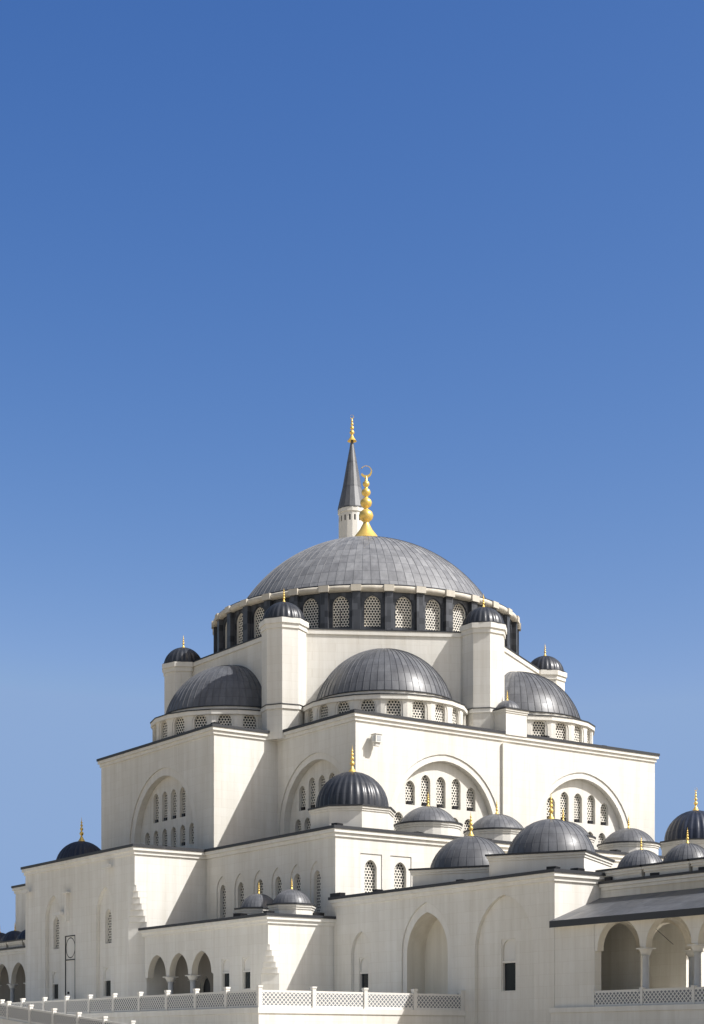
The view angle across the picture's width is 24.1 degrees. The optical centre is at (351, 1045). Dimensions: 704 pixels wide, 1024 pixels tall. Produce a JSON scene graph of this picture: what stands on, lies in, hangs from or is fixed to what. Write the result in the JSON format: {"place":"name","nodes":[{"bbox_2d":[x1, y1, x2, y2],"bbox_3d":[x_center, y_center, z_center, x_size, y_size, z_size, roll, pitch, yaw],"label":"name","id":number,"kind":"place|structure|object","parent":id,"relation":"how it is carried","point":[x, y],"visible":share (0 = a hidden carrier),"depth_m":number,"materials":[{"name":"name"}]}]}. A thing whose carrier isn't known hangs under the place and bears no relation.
{"place":"outdoors","nodes":[
{"label":"outdoors","id":0,"kind":"place"},
{"bbox_2d":[0,1007,465,1023],"bbox_3d":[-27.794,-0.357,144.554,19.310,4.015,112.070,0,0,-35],"label":"terrace","id":1,"kind":"structure","parent":0,"point":[264,1015],"depth_m":107.12,"materials":[{"name":"beige stone"}]},
{"bbox_2d":[0,0,703,933],"label":"sky","id":2,"kind":"structure","parent":0,"point":[233,233],"materials":[{"name":"blue"}]},
{"bbox_2d":[328,868,605,1023],"bbox_3d":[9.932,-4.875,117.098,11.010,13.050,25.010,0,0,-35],"label":"building wall","id":3,"kind":"structure","parent":0,"point":[487,944],"depth_m":110.94,"materials":[{"name":"white stone"}]},
{"bbox_2d":[408,815,504,886],"bbox_3d":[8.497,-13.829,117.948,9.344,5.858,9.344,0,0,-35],"label":"dome","id":4,"kind":"structure","parent":3,"relation":"on","point":[464,857],"depth_m":115.66,"materials":[{"name":"grey metal"}]},
{"bbox_2d":[485,797,614,876],"bbox_3d":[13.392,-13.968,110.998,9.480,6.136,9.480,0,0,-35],"label":"dome","id":5,"kind":"structure","parent":3,"relation":"on","point":[551,840],"depth_m":108.62,"materials":[{"name":"grey metal"}]},
{"bbox_2d":[562,810,595,845],"bbox_3d":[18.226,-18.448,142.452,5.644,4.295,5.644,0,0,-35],"label":"dome","id":6,"kind":"structure","parent":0,"point":[592,838],"depth_m":141.39,"materials":[{"name":"grey metal"}]},
{"bbox_2d":[549,870,703,1023],"bbox_3d":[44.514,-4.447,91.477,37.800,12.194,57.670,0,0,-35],"label":"portico","id":7,"kind":"structure","parent":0,"point":[628,950],"depth_m":101.59,"materials":[{"name":"beige stone"}]},
{"bbox_2d":[595,839,662,879],"bbox_3d":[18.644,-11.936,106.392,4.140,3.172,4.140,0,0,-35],"label":"dome","id":8,"kind":"structure","parent":7,"relation":"on","point":[629,864],"depth_m":105.27,"materials":[{"name":"grey metal"}]},
{"bbox_2d":[640,828,703,875],"bbox_3d":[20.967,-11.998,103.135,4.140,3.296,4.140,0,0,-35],"label":"dome","id":9,"kind":"structure","parent":7,"relation":"on","point":[675,859],"depth_m":102.06,"materials":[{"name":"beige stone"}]},
{"bbox_2d":[597,817,660,854],"bbox_3d":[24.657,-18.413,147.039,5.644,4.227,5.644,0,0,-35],"label":"dome","id":10,"kind":"structure","parent":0,"point":[628,839],"depth_m":145.14,"materials":[{"name":"grey metal"}]},
{"bbox_2d":[660,790,703,855],"bbox_3d":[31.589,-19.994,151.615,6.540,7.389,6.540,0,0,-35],"label":"dome","id":11,"kind":"structure","parent":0,"point":[692,821],"depth_m":149.68,"materials":[{"name":"grey metal"}]},
{"bbox_2d":[687,857,703,870],"bbox_3d":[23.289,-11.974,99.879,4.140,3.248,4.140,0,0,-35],"label":"dome base","id":12,"kind":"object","parent":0,"point":[695,863],"depth_m":99.93,"materials":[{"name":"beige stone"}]},
{"label":"ground","id":13,"kind":"structure","parent":0,"visible":0},
{"bbox_2d":[0,946,24,1002],"bbox_3d":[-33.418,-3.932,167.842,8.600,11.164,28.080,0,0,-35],"label":"arcade","id":14,"kind":"object","parent":13,"relation":"on","point":[12,974],"visible":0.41,"depth_m":161.91,"materials":[{"name":"beige stone"}]},
{"bbox_2d":[0,924,20,948],"bbox_3d":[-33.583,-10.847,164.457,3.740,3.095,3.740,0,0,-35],"label":"arcade dome","id":15,"kind":"structure","parent":14,"relation":"on","point":[11,935],"depth_m":163.31,"materials":[{"name":"grey metal"}]},
{"bbox_2d":[5,930,24,947],"bbox_3d":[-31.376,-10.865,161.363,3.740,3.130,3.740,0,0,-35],"label":"arcade dome","id":16,"kind":"structure","parent":14,"relation":"on","point":[18,941],"depth_m":160.31,"materials":[{"name":"grey stone"}]},
{"bbox_2d":[0,985,464,1023],"bbox_3d":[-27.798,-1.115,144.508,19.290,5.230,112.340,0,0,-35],"label":"terrace railing","id":17,"kind":"object","parent":13,"relation":"on","point":[44,1011],"visible":1,"depth_m":109.74,"materials":[{"name":"white stone"}]},
{"bbox_2d":[138,913,335,993],"bbox_3d":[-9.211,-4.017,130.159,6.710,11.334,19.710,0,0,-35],"label":"loggia wing","id":18,"kind":"structure","parent":13,"relation":"on","point":[277,951],"depth_m":123.75,"materials":[{"name":"white stone"}]},
{"bbox_2d":[234,884,272,914],"bbox_3d":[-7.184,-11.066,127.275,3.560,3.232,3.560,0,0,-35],"label":"dome","id":19,"kind":"structure","parent":18,"relation":"on","point":[254,903],"depth_m":126.09,"materials":[{"name":"grey metal"}]},
{"bbox_2d":[266,880,316,914],"bbox_3d":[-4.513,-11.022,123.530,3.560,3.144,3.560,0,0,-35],"label":"dome","id":20,"kind":"structure","parent":18,"relation":"on","point":[291,901],"depth_m":122.33,"materials":[{"name":"grey metal"}]},
{"bbox_2d":[211,609,703,916],"bbox_3d":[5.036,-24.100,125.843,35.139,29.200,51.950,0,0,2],"label":"roof fittings","id":21,"kind":"object","parent":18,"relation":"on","point":[548,867],"visible":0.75,"depth_m":121.07,"materials":[{"name":"metal"}]},
{"bbox_2d":[338,415,363,537],"bbox_3d":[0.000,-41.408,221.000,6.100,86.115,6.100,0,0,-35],"label":"minaret","id":22,"kind":"object","parent":13,"relation":"on","point":[350,508],"visible":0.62,"depth_m":219.75,"materials":[{"name":"beige stone"}]},
{"bbox_2d":[11,825,703,1001],"bbox_3d":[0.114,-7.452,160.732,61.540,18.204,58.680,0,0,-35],"label":"lower building walls","id":23,"kind":"structure","parent":13,"relation":"on","point":[81,919],"depth_m":137.46,"materials":[{"name":"beige stone"}]},
{"bbox_2d":[56,817,100,859],"bbox_3d":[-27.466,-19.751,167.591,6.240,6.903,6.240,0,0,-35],"label":"dome","id":24,"kind":"structure","parent":23,"relation":"on","point":[81,845],"depth_m":165.96,"materials":[{"name":"grey metal"}]},
{"bbox_2d":[308,748,395,829],"bbox_3d":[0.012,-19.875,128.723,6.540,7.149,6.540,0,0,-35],"label":"dome","id":25,"kind":"structure","parent":23,"relation":"on","point":[352,797],"depth_m":126.42,"materials":[{"name":"grey metal"}]},
{"bbox_2d":[96,709,659,849],"bbox_3d":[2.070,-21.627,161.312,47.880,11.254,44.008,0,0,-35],"label":"upper building walls","id":26,"kind":"structure","parent":23,"relation":"on","point":[212,785],"depth_m":142.84,"materials":[{"name":"white stone"}]},
{"bbox_2d":[162,636,199,713],"bbox_3d":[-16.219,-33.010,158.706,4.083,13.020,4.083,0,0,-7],"label":"turret","id":27,"kind":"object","parent":26,"relation":"on","point":[177,668],"depth_m":157.09,"materials":[{"name":"beige stone"}]},
{"bbox_2d":[150,708,261,741],"bbox_3d":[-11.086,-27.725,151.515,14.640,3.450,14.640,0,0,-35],"label":"drum","id":28,"kind":"object","parent":26,"relation":"on","point":[168,725],"visible":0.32,"depth_m":145.06,"materials":[{"name":"beige stone"}]},
{"bbox_2d":[259,591,308,739],"bbox_3d":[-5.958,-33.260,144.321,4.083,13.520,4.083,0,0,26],"label":"turret","id":29,"kind":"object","parent":26,"relation":"on","point":[283,625],"depth_m":142.75,"materials":[{"name":"beige stone"}]},
{"bbox_2d":[192,628,539,707],"bbox_3d":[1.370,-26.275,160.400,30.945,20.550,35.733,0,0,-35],"label":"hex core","id":30,"kind":"object","parent":26,"relation":"on","point":[329,651],"visible":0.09,"depth_m":145.49,"materials":[{"name":"beige stone"}]},
{"bbox_2d":[166,665,261,713],"bbox_3d":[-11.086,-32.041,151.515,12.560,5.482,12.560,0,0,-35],"label":"half dome","id":31,"kind":"structure","parent":30,"relation":"attached to","point":[228,686],"depth_m":146.69,"materials":[{"name":"grey metal"}]},
{"bbox_2d":[211,584,520,653],"bbox_3d":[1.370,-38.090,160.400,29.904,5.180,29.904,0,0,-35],"label":"dome drum","id":32,"kind":"object","parent":30,"relation":"on","point":[386,607],"visible":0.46,"depth_m":147.12,"materials":[{"name":"beige stone"}]},
{"bbox_2d":[222,536,506,610],"bbox_3d":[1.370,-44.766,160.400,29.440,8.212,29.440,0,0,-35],"label":"dome","id":33,"kind":"structure","parent":32,"relation":"on","point":[370,560],"depth_m":150.84,"materials":[{"name":"grey metal"}]},
{"bbox_2d":[355,466,376,535],"bbox_3d":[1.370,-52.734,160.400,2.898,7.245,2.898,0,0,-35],"label":"finial","id":34,"kind":"object","parent":33,"relation":"on","point":[366,515],"visible":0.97,"depth_m":159.99,"materials":[{"name":"gold metal"}]},
{"bbox_2d":[315,648,451,700],"bbox_3d":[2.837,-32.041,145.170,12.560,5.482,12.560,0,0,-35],"label":"half dome","id":35,"kind":"structure","parent":30,"relation":"on","point":[372,670],"depth_m":140.65,"materials":[{"name":"grey metal"}]},
{"bbox_2d":[504,671,581,719],"bbox_3d":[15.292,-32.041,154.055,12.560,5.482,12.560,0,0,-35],"label":"half dome","id":36,"kind":"structure","parent":30,"relation":"on","point":[536,694],"depth_m":149.40,"materials":[{"name":"grey metal"}]},
{"bbox_2d":[302,693,468,724],"bbox_3d":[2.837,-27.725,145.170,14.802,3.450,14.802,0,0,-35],"label":"drum","id":37,"kind":"object","parent":26,"relation":"on","point":[432,708],"visible":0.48,"depth_m":139.05,"materials":[{"name":"beige stone"}]},
{"bbox_2d":[460,594,506,728],"bbox_3d":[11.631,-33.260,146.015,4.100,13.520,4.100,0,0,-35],"label":"turret","id":38,"kind":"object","parent":26,"relation":"on","point":[483,629],"depth_m":144.35,"materials":[{"name":"beige stone"}]},
{"bbox_2d":[493,692,529,736],"bbox_3d":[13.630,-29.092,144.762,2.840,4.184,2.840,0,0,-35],"label":"small turret","id":39,"kind":"object","parent":26,"relation":"on","point":[510,717],"visible":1,"depth_m":143.79,"materials":[{"name":"white stone"}]},
{"bbox_2d":[531,647,566,690],"bbox_3d":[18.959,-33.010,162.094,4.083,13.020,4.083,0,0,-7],"label":"turret","id":40,"kind":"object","parent":26,"relation":"on","point":[550,668],"depth_m":160.54,"materials":[{"name":"grey metal"}]},
{"bbox_2d":[527,714,594,743],"bbox_3d":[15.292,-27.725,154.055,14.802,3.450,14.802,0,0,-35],"label":"drum","id":41,"kind":"object","parent":26,"relation":"on","point":[567,728],"visible":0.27,"depth_m":148.10,"materials":[{"name":"beige stone"}]},
{"bbox_2d":[394,794,462,835],"bbox_3d":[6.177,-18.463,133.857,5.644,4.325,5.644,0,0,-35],"label":"dome","id":42,"kind":"structure","parent":23,"relation":"on","point":[428,819],"depth_m":131.88,"materials":[{"name":"grey metal"}]},
{"bbox_2d":[463,802,523,840],"bbox_3d":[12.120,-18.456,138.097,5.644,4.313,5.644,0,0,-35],"label":"dome","id":43,"kind":"structure","parent":23,"relation":"on","point":[497,826],"depth_m":136.00,"materials":[{"name":"grey metal"}]}
]}

